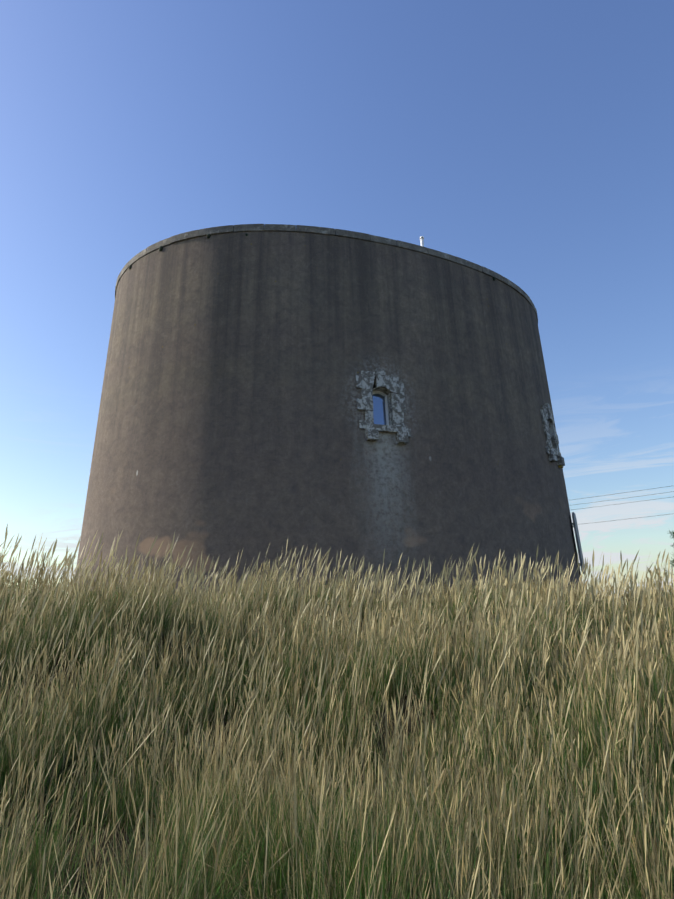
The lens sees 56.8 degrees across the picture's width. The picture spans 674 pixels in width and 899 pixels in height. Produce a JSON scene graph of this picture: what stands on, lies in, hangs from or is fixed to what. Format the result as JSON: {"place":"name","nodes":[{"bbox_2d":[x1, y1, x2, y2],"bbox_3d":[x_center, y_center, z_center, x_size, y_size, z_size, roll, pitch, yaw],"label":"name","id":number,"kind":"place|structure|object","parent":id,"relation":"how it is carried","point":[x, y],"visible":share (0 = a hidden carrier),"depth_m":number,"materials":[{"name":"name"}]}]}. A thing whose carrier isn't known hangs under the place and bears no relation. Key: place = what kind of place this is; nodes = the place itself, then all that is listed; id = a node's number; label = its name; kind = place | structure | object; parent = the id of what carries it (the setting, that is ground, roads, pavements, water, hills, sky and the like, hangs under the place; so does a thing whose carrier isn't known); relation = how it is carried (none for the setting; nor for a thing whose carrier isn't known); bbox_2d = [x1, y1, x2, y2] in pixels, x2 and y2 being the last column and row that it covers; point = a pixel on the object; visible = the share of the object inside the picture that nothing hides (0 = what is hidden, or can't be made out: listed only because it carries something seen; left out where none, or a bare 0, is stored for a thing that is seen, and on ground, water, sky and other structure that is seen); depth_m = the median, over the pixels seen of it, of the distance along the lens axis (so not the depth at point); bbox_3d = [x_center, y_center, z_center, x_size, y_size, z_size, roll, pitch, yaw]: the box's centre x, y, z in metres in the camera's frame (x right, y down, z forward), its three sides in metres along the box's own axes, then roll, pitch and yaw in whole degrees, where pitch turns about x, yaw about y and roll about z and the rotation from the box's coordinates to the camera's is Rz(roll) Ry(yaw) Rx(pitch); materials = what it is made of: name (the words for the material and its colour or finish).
{"place":"outdoors","nodes":[
{"label":"outdoors","id":0,"kind":"place"},
{"bbox_2d":[0,523,673,898],"bbox_3d":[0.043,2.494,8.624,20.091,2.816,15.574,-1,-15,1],"label":"dune grass","id":1,"kind":"structure","parent":0,"point":[291,780],"depth_m":4.01,"materials":[{"name":"plant"}]},
{"bbox_2d":[0,570,673,898],"bbox_3d":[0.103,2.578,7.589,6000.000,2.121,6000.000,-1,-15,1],"label":"grass","id":2,"kind":"structure","parent":0,"point":[211,737],"depth_m":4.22,"materials":[{"name":"green plant"}]},
{"bbox_2d":[75,224,584,602],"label":"tower","id":3,"kind":"structure","parent":2,"relation":"on","point":[358,395],"depth_m":16.90,"materials":[{"name":"concrete"}]},
{"bbox_2d":[372,394,385,424],"bbox_3d":[1.122,-1.078,16.886,0.418,0.940,0.049,4,-16,-19],"label":"window glass","id":4,"kind":"structure","parent":3,"relation":"in","point":[379,414],"depth_m":16.90,"materials":[{"name":"blue glass"}]},
{"bbox_2d":[372,391,388,424],"bbox_3d":[1.121,-1.069,16.884,0.557,1.103,0.117,4,-16,-19],"label":"window frame","id":5,"kind":"structure","parent":3,"relation":"in","point":[374,392],"depth_m":16.98,"materials":[{"name":"white"}]},
{"bbox_2d":[60,486,673,566],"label":"power poles","id":6,"kind":"object","parent":2,"relation":"on","point":[614,504],"visible":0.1,"depth_m":43.46,"materials":[{"name":"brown wood"}]},
{"bbox_2d":[662,531,673,574],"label":"pine tree","id":7,"kind":"object","parent":2,"relation":"on","point":[672,563],"visible":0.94,"depth_m":30.74,"materials":[{"name":"green plant"}]},
{"bbox_2d":[0,0,673,604],"label":"sky","id":8,"kind":"structure","parent":0,"point":[530,143],"materials":[{"name":"blue"}]}
]}

